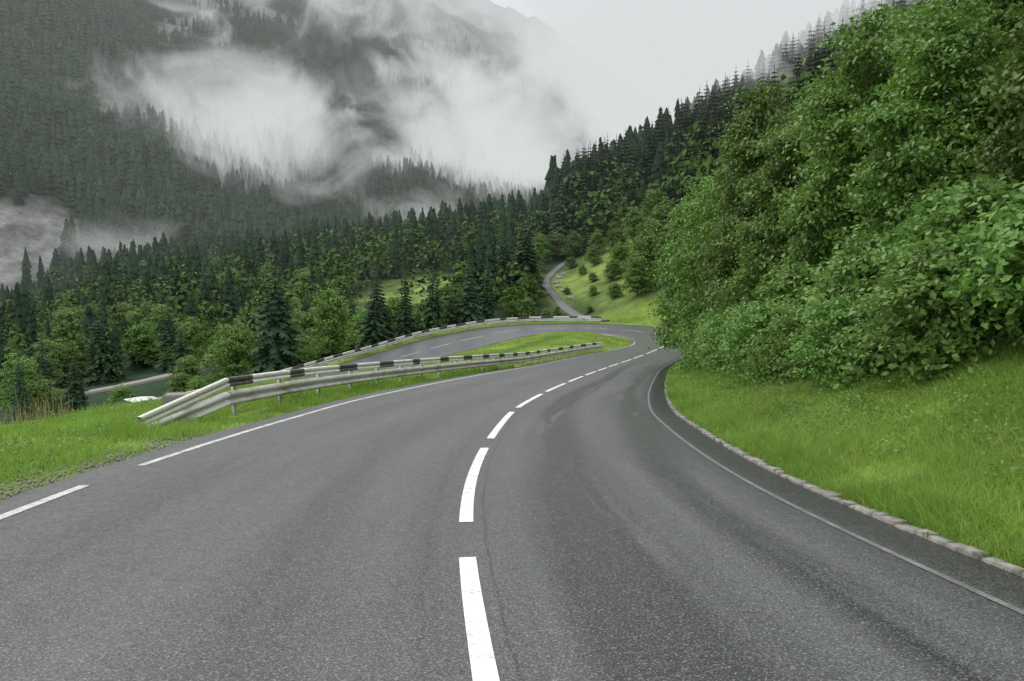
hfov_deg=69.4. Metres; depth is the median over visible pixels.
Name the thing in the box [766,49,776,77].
fir tree
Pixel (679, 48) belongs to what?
sky
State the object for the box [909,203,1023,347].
shrub
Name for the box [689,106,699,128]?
fir tree
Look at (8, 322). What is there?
broadleaf tree
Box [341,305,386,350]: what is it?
broadleaf tree
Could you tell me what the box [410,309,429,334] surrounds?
broadleaf tree
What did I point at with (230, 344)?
broadleaf tree
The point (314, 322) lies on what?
broadleaf tree
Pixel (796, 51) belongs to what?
fir tree
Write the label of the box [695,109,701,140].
fir tree
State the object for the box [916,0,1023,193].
broadleaf tree
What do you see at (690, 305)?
broadleaf tree
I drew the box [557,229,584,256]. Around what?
broadleaf tree
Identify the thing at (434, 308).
fir tree
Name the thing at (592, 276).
broadleaf tree
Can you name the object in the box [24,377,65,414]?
broadleaf tree
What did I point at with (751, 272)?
broadleaf tree
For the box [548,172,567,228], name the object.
fir tree
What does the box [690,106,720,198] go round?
fir tree
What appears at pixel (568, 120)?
fir forest
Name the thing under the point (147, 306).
broadleaf tree
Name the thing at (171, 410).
guardrail
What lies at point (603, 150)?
fir tree
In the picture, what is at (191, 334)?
broadleaf tree
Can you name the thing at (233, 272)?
broadleaf tree
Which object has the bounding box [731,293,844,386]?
shrub
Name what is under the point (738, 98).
fir tree
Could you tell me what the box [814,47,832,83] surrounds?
fir tree
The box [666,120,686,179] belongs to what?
fir tree
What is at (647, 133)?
fir tree
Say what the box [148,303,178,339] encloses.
broadleaf tree
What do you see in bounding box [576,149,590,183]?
fir tree
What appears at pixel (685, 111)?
fir tree
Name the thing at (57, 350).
broadleaf tree
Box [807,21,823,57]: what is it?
fir tree
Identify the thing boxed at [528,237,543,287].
fir tree
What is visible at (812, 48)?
fir tree
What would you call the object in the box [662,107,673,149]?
fir tree
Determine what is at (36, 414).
tall dry grass
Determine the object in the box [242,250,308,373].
fir tree
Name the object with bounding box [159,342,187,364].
broadleaf tree
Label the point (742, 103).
fir tree
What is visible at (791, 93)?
fir tree
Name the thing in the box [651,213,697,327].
broadleaf tree
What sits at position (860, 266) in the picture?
shrub
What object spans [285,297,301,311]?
broadleaf tree
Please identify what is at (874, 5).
fir tree
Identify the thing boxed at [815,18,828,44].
fir tree
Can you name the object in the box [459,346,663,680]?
line marking
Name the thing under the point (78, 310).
broadleaf tree
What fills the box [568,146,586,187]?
fir tree
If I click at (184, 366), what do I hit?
broadleaf tree
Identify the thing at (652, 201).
broadleaf tree
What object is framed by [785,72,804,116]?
fir tree
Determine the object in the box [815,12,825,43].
fir tree
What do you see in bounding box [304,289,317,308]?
broadleaf tree
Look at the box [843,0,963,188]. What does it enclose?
broadleaf tree
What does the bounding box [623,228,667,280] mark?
broadleaf tree
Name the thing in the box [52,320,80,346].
broadleaf tree
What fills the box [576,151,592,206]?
fir tree
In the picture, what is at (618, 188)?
broadleaf forest
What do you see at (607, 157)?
fir tree
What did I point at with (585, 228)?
fir tree
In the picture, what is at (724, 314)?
shrub
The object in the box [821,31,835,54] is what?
fir tree
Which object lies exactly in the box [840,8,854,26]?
fir tree
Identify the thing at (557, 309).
broadleaf tree
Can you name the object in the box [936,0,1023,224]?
broadleaf tree
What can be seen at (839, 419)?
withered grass
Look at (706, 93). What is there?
fir tree
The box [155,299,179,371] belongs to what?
fir tree
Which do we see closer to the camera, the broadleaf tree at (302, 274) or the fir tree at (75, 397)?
the fir tree at (75, 397)
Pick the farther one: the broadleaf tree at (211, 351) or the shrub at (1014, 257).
the broadleaf tree at (211, 351)
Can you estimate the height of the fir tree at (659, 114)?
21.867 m
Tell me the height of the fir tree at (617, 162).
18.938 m
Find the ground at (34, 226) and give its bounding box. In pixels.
[0,0,1023,567]
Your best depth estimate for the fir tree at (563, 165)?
172.80 m
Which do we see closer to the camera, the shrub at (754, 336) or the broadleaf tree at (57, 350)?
the shrub at (754, 336)
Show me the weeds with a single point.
(852, 400)
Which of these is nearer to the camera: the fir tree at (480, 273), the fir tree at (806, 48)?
the fir tree at (480, 273)
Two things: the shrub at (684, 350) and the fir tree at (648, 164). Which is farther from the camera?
the fir tree at (648, 164)
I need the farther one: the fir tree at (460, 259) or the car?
the fir tree at (460, 259)
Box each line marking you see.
[0,342,634,519]
[293,324,1023,614]
[356,328,661,371]
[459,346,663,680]
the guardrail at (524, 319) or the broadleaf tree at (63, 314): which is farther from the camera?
the broadleaf tree at (63, 314)
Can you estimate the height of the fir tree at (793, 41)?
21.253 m
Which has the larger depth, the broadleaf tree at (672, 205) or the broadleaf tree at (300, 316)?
the broadleaf tree at (672, 205)
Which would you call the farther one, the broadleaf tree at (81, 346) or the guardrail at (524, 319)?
the broadleaf tree at (81, 346)
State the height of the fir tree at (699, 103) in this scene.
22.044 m
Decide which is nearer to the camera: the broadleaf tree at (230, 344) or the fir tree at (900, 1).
the broadleaf tree at (230, 344)
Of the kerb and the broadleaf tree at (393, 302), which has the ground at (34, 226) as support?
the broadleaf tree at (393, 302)
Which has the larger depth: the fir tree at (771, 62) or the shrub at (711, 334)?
the fir tree at (771, 62)
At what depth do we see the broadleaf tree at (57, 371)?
88.82 m
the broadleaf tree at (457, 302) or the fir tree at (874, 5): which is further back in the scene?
the fir tree at (874, 5)
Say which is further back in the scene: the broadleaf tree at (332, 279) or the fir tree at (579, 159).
the fir tree at (579, 159)
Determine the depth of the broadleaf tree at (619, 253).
116.51 m
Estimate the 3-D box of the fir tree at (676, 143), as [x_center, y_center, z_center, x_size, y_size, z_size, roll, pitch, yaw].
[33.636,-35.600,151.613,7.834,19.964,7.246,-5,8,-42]
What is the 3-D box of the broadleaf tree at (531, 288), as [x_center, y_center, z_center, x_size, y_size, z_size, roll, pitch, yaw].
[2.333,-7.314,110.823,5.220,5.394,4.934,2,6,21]
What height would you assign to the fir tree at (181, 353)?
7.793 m
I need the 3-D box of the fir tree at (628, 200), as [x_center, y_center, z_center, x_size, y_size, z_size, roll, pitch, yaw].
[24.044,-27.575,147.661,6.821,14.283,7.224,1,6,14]
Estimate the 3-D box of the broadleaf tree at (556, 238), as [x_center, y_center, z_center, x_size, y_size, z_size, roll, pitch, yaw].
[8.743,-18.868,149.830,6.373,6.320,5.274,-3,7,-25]
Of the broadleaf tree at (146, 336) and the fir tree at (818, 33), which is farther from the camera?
the fir tree at (818, 33)
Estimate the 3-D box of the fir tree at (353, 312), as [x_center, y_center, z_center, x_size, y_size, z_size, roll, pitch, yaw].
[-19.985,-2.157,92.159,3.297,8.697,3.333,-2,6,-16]
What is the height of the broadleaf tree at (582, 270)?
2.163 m
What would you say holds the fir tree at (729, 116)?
on the ground at (34, 226)
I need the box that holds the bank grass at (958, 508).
[662,330,1023,568]
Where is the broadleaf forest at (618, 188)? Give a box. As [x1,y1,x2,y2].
[0,0,978,379]
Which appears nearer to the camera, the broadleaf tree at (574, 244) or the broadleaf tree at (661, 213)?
the broadleaf tree at (661, 213)
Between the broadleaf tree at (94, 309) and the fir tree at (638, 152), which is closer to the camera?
the broadleaf tree at (94, 309)
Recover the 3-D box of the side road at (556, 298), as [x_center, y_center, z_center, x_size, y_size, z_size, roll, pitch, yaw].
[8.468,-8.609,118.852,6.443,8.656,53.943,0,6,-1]
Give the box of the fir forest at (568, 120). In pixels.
[0,0,927,403]
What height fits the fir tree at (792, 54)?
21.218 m
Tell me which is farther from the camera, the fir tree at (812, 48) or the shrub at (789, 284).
the fir tree at (812, 48)
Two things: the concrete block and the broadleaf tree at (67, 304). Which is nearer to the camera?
the concrete block
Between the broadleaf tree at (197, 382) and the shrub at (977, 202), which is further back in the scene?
the broadleaf tree at (197, 382)
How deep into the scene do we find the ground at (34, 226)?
291.28 m
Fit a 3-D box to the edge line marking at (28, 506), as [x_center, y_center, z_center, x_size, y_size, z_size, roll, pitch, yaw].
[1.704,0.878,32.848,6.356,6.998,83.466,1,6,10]
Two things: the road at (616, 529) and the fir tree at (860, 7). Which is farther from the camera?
the fir tree at (860, 7)
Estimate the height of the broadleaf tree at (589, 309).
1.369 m
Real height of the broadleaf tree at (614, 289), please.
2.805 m
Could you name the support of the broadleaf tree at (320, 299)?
on the ground at (34, 226)
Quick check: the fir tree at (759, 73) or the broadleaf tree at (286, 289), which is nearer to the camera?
the broadleaf tree at (286, 289)
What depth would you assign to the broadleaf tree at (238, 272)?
147.20 m
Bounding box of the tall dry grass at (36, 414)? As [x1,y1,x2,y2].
[0,375,72,426]
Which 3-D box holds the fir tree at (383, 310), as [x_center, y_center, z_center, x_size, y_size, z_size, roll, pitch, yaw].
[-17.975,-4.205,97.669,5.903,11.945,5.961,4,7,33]
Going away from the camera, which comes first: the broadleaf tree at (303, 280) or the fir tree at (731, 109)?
the broadleaf tree at (303, 280)
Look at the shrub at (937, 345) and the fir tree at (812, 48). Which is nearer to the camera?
the shrub at (937, 345)
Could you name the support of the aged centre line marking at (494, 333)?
on the road at (616, 529)
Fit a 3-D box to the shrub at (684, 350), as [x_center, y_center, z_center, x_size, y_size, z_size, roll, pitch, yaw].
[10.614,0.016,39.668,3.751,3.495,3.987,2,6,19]
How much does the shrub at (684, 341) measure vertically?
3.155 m
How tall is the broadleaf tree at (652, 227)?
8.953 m
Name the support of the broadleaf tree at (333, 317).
on the ground at (34, 226)
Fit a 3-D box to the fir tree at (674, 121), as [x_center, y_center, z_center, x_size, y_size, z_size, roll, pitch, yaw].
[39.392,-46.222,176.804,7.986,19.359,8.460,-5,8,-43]
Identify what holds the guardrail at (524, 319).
on the ground at (34, 226)
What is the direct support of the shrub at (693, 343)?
on the ground at (34, 226)
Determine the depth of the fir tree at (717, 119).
147.65 m
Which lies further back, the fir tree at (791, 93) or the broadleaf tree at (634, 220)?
the broadleaf tree at (634, 220)
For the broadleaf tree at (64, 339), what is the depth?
104.18 m
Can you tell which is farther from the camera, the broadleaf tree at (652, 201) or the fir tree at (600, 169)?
the fir tree at (600, 169)
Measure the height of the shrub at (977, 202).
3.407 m
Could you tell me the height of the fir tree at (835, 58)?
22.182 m
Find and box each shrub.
[669,316,703,356]
[671,309,713,373]
[674,336,698,363]
[682,308,739,375]
[682,312,730,365]
[695,304,759,379]
[707,295,799,386]
[725,260,838,383]
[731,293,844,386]
[769,215,928,364]
[773,287,915,392]
[833,243,1023,389]
[848,173,1023,366]
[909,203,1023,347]
[1007,243,1023,281]
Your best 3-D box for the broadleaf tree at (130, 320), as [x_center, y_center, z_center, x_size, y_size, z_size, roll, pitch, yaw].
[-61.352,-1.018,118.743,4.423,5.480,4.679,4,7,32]
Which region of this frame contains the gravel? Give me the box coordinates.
[0,433,203,499]
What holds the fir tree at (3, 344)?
on the ground at (34, 226)
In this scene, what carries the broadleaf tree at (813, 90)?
on the ground at (34, 226)
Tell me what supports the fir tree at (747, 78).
on the ground at (34, 226)
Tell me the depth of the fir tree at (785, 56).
165.19 m
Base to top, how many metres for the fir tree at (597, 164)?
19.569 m
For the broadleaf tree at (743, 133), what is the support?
on the ground at (34, 226)
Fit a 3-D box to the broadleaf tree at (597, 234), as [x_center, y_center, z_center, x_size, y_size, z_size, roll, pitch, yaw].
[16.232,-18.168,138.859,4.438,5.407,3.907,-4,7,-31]
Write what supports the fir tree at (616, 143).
on the ground at (34, 226)
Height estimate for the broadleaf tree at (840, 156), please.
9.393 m
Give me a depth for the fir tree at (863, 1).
165.87 m
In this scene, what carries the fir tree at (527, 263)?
on the ground at (34, 226)
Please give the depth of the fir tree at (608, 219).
151.33 m
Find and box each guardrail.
[137,342,602,427]
[159,316,600,397]
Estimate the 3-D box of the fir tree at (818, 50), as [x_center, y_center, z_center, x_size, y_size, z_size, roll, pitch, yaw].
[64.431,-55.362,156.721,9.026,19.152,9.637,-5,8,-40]
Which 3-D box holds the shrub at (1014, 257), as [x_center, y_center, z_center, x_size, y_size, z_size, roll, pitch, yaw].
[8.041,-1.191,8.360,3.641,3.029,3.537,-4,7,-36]
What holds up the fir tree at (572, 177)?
on the ground at (34, 226)
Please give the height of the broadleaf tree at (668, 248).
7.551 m
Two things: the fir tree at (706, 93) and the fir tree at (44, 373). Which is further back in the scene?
the fir tree at (706, 93)
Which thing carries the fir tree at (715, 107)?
on the ground at (34, 226)
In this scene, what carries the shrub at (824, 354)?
on the ground at (34, 226)
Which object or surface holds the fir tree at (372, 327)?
on the ground at (34, 226)
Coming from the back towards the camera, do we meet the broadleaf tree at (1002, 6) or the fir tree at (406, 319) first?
the fir tree at (406, 319)
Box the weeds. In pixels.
[0,352,1023,490]
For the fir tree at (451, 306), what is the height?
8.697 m
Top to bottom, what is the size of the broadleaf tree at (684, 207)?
11.768 m
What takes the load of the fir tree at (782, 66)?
on the ground at (34, 226)
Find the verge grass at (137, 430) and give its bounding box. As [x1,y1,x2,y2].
[0,361,513,495]
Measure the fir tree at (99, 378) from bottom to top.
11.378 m
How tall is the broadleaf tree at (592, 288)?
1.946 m
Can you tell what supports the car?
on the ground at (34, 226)
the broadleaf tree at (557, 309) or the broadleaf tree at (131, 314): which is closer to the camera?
the broadleaf tree at (557, 309)
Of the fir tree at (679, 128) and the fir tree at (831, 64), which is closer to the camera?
the fir tree at (831, 64)
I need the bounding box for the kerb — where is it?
[665,371,1023,577]
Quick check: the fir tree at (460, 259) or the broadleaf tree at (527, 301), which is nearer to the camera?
the broadleaf tree at (527, 301)
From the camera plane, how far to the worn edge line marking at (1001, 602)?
6.08 m
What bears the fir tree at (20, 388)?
on the ground at (34, 226)
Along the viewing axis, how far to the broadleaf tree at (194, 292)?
131.69 m
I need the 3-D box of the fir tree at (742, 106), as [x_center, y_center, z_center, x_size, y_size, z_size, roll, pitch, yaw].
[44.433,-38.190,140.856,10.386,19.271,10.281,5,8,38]
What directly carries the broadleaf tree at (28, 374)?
on the ground at (34, 226)
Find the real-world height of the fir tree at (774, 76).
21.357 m
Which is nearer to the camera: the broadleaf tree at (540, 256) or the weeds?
the weeds
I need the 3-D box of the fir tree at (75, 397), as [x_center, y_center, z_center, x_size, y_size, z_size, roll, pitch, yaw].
[-36.966,4.148,62.742,3.328,6.812,3.035,-5,8,-39]
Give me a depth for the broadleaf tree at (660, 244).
97.23 m
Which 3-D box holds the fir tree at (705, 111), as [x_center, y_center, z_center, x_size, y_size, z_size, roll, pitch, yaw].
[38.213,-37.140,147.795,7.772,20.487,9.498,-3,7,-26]
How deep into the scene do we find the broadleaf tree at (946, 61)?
15.32 m
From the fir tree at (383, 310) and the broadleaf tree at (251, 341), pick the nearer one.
the broadleaf tree at (251, 341)
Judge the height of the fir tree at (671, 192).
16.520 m
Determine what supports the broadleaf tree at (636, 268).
on the ground at (34, 226)
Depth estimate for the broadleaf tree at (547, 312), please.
99.89 m
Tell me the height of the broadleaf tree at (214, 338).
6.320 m
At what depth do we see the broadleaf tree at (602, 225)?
147.57 m
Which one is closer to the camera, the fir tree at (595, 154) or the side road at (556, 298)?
the side road at (556, 298)
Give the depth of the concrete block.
16.11 m
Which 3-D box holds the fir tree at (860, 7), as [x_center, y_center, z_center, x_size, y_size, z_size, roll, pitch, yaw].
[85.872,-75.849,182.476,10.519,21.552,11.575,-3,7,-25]
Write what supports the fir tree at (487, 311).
on the ground at (34, 226)
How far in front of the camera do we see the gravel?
9.30 m
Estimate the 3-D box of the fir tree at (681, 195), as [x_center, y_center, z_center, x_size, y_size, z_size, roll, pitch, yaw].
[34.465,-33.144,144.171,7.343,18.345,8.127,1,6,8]
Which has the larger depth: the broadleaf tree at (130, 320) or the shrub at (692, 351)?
the broadleaf tree at (130, 320)
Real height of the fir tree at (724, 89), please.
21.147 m
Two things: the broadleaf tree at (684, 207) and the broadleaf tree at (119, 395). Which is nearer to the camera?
the broadleaf tree at (684, 207)
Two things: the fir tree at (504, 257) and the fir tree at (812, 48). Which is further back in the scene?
the fir tree at (812, 48)
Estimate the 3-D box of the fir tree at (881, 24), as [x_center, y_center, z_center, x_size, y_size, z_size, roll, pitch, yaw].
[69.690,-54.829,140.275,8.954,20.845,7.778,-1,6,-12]
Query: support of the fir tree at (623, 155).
on the ground at (34, 226)
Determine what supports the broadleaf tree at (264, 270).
on the ground at (34, 226)
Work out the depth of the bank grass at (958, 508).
8.65 m
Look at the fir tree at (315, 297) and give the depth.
97.64 m
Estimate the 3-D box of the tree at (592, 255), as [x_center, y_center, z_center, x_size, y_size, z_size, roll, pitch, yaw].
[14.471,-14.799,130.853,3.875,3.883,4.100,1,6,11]
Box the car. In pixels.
[115,396,158,405]
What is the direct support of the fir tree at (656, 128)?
on the ground at (34, 226)
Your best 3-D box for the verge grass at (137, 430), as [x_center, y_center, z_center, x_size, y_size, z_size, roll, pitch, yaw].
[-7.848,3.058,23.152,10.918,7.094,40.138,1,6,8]
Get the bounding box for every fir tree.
[0,324,25,389]
[7,352,36,423]
[33,338,57,392]
[58,354,94,413]
[81,310,122,386]
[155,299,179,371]
[168,328,194,380]
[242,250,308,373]
[253,321,270,373]
[310,285,324,349]
[344,295,358,352]
[353,280,391,348]
[354,296,368,352]
[364,264,396,343]
[393,272,419,340]
[417,266,447,332]
[442,283,462,328]
[443,241,467,302]
[454,263,483,325]
[477,247,485,304]
[478,263,501,323]
[495,228,510,298]
[499,219,548,299]
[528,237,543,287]
[547,179,576,256]
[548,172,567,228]
[552,155,569,199]
[559,157,579,222]
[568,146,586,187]
[573,159,593,240]
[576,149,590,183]
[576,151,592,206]
[577,196,599,253]
[586,153,595,179]
[590,148,608,199]
[592,145,597,169]
[592,146,603,185]
[593,138,608,166]
[600,172,617,240]
[602,136,613,178]
[610,132,621,169]
[611,149,620,179]
[619,130,630,177]
[619,133,641,195]
[620,169,641,232]
[634,143,640,162]
[640,127,658,184]
[645,121,653,149]
[652,116,661,145]
[652,119,666,155]
[653,112,663,137]
[661,122,682,203]
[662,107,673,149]
[662,109,670,135]
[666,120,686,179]
[666,136,682,211]
[667,110,688,174]
[669,106,679,151]
[670,97,688,150]
[672,131,694,208]
[674,97,693,149]
[677,113,689,137]
[687,114,718,200]
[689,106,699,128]
[690,91,706,126]
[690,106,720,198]
[694,108,709,144]
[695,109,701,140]
[696,102,708,142]
[700,87,723,128]
[702,85,709,103]
[707,90,724,128]
[709,97,735,171]
[712,106,722,137]
[719,82,735,126]
[720,76,732,107]
[725,71,740,114]
[733,98,747,120]
[734,89,747,108]
[734,89,749,120]
[743,66,751,92]
[754,61,762,83]
[760,64,767,85]
[764,64,783,111]
[764,76,775,115]
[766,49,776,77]
[773,59,788,88]
[775,44,793,76]
[783,49,804,86]
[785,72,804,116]
[785,74,796,113]
[787,37,797,69]
[788,33,796,66]
[789,36,800,69]
[800,26,812,60]
[804,31,819,70]
[806,37,821,68]
[806,41,822,87]
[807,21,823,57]
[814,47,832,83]
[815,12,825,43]
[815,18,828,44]
[820,49,835,85]
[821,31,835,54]
[830,20,848,63]
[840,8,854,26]
[855,0,868,19]
[856,0,866,29]
[866,1,881,23]
[873,0,888,40]
[892,0,906,18]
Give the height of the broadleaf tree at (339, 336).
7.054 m
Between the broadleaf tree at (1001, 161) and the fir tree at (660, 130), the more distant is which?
the fir tree at (660, 130)
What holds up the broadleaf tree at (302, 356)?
on the ground at (34, 226)
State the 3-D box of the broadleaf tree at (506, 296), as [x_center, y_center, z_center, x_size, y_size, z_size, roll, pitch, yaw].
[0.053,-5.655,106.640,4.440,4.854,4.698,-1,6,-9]
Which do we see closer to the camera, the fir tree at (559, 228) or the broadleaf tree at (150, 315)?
the broadleaf tree at (150, 315)
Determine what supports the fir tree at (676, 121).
on the ground at (34, 226)
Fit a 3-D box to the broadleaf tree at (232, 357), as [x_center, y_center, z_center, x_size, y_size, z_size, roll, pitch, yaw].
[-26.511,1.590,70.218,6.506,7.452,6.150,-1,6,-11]
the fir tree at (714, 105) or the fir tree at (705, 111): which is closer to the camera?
the fir tree at (705, 111)
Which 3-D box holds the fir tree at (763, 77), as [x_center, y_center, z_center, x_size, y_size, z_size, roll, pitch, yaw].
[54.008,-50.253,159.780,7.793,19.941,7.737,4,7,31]
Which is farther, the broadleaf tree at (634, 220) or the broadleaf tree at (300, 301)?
the broadleaf tree at (634, 220)
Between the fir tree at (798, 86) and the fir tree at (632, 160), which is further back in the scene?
the fir tree at (632, 160)
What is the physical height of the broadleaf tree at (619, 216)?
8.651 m
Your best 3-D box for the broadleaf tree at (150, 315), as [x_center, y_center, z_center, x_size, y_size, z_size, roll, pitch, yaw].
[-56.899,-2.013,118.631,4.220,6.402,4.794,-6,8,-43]
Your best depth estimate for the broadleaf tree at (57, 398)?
66.35 m
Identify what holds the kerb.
on the road at (616, 529)
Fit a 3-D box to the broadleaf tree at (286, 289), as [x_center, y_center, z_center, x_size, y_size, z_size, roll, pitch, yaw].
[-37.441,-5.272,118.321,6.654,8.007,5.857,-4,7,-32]
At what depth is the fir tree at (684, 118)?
158.32 m
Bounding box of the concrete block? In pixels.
[161,392,196,405]
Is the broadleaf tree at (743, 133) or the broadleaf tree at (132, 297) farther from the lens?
the broadleaf tree at (132, 297)
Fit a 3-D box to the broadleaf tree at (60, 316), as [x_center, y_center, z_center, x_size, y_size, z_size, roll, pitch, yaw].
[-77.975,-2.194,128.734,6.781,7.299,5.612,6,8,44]
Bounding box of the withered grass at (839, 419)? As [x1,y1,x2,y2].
[674,334,1023,476]
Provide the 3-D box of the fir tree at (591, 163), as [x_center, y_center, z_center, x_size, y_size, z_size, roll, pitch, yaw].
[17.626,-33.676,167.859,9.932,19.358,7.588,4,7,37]
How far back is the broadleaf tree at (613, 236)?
126.33 m
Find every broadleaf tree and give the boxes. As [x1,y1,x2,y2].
[0,352,48,415]
[1,315,12,336]
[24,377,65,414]
[26,338,74,385]
[27,351,65,386]
[38,388,67,416]
[44,307,75,336]
[44,307,83,337]
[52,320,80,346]
[54,342,88,385]
[56,298,76,313]
[60,338,87,372]
[67,337,91,371]
[73,305,84,316]
[81,303,108,318]
[103,382,136,405]
[107,301,141,334]
[119,308,147,335]
[119,317,132,332]
[121,318,165,365]
[123,290,138,310]
[140,302,156,325]
[144,308,160,326]
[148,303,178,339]
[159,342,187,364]
[162,372,191,395]
[166,354,205,391]
[170,315,210,360]
[178,288,217,314]
[185,375,208,390]
[196,318,260,385]
[198,325,211,343]
[200,324,229,364]
[206,334,224,356]
[213,322,254,372]
[219,267,247,295]
[219,268,243,297]
[241,332,260,374]
[252,262,280,294]
[258,284,292,322]
[283,292,303,304]
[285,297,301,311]
[285,308,317,343]
[292,269,313,300]
[294,331,317,363]
[294,334,311,364]
[295,272,316,295]
[302,287,362,360]
[302,314,328,356]
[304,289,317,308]
[310,291,345,316]
[314,307,354,354]
[324,270,340,286]
[331,276,359,307]
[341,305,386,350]
[385,293,414,337]
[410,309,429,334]
[442,287,463,316]
[448,260,482,287]
[497,284,522,313]
[513,274,542,301]
[514,297,538,316]
[530,234,551,260]
[530,246,547,267]
[539,308,551,321]
[546,232,565,259]
[551,306,561,315]
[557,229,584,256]
[562,286,570,294]
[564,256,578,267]
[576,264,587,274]
[583,214,608,243]
[583,305,593,313]
[585,230,606,252]
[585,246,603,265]
[586,285,599,295]
[588,272,598,281]
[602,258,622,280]
[603,227,632,257]
[604,242,631,269]
[605,281,623,298]
[608,196,630,233]
[616,218,667,274]
[619,206,644,241]
[620,253,657,296]
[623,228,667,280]
[637,187,670,224]
[643,202,673,256]
[644,173,724,353]
[646,223,684,281]
[648,164,755,348]
[650,196,676,229]
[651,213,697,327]
[657,204,683,255]
[658,231,682,275]
[685,77,819,312]
[698,111,849,319]
[755,1,936,313]
[768,75,845,241]
[818,0,1023,288]
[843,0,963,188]
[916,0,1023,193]
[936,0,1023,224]
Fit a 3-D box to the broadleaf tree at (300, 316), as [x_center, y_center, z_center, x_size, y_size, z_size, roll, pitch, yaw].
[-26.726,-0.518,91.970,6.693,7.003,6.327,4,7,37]
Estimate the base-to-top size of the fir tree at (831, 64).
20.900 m
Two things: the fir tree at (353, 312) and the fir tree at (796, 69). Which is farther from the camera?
the fir tree at (796, 69)
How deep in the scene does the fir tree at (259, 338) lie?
74.00 m
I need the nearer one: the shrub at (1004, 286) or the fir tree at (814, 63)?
the shrub at (1004, 286)
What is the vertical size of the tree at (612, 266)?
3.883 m
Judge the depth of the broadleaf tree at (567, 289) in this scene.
115.51 m
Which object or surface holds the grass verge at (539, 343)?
on the ground at (34, 226)
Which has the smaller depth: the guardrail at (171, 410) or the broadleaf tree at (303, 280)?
the guardrail at (171, 410)
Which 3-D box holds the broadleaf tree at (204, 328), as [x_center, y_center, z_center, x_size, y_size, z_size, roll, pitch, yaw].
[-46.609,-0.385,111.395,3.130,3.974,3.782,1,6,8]
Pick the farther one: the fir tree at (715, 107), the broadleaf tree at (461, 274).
the fir tree at (715, 107)
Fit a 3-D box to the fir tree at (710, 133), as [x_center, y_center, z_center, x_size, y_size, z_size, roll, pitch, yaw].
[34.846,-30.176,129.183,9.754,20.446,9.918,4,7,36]
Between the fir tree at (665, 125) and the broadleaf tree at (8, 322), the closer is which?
the broadleaf tree at (8, 322)
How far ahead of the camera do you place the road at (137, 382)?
87.32 m
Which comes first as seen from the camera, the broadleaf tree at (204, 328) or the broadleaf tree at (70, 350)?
the broadleaf tree at (70, 350)
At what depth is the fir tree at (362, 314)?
85.84 m
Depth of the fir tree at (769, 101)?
124.99 m
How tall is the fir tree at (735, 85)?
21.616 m
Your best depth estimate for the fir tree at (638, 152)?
163.21 m
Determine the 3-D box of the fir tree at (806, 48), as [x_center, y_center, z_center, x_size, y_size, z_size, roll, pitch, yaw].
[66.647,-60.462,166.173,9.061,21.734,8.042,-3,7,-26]
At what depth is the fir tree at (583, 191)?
153.13 m
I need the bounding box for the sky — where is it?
[490,0,867,102]
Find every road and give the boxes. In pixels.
[0,323,1023,680]
[0,366,215,409]
[542,262,608,321]
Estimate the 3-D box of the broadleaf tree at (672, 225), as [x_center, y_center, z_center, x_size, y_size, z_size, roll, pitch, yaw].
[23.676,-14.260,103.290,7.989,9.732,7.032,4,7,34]
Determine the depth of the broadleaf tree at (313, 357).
84.18 m
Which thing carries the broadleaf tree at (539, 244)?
on the ground at (34, 226)
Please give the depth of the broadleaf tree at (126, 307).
123.17 m
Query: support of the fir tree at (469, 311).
on the ground at (34, 226)
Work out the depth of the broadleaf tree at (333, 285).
127.09 m
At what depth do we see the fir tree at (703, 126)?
145.14 m
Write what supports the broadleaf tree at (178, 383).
on the ground at (34, 226)

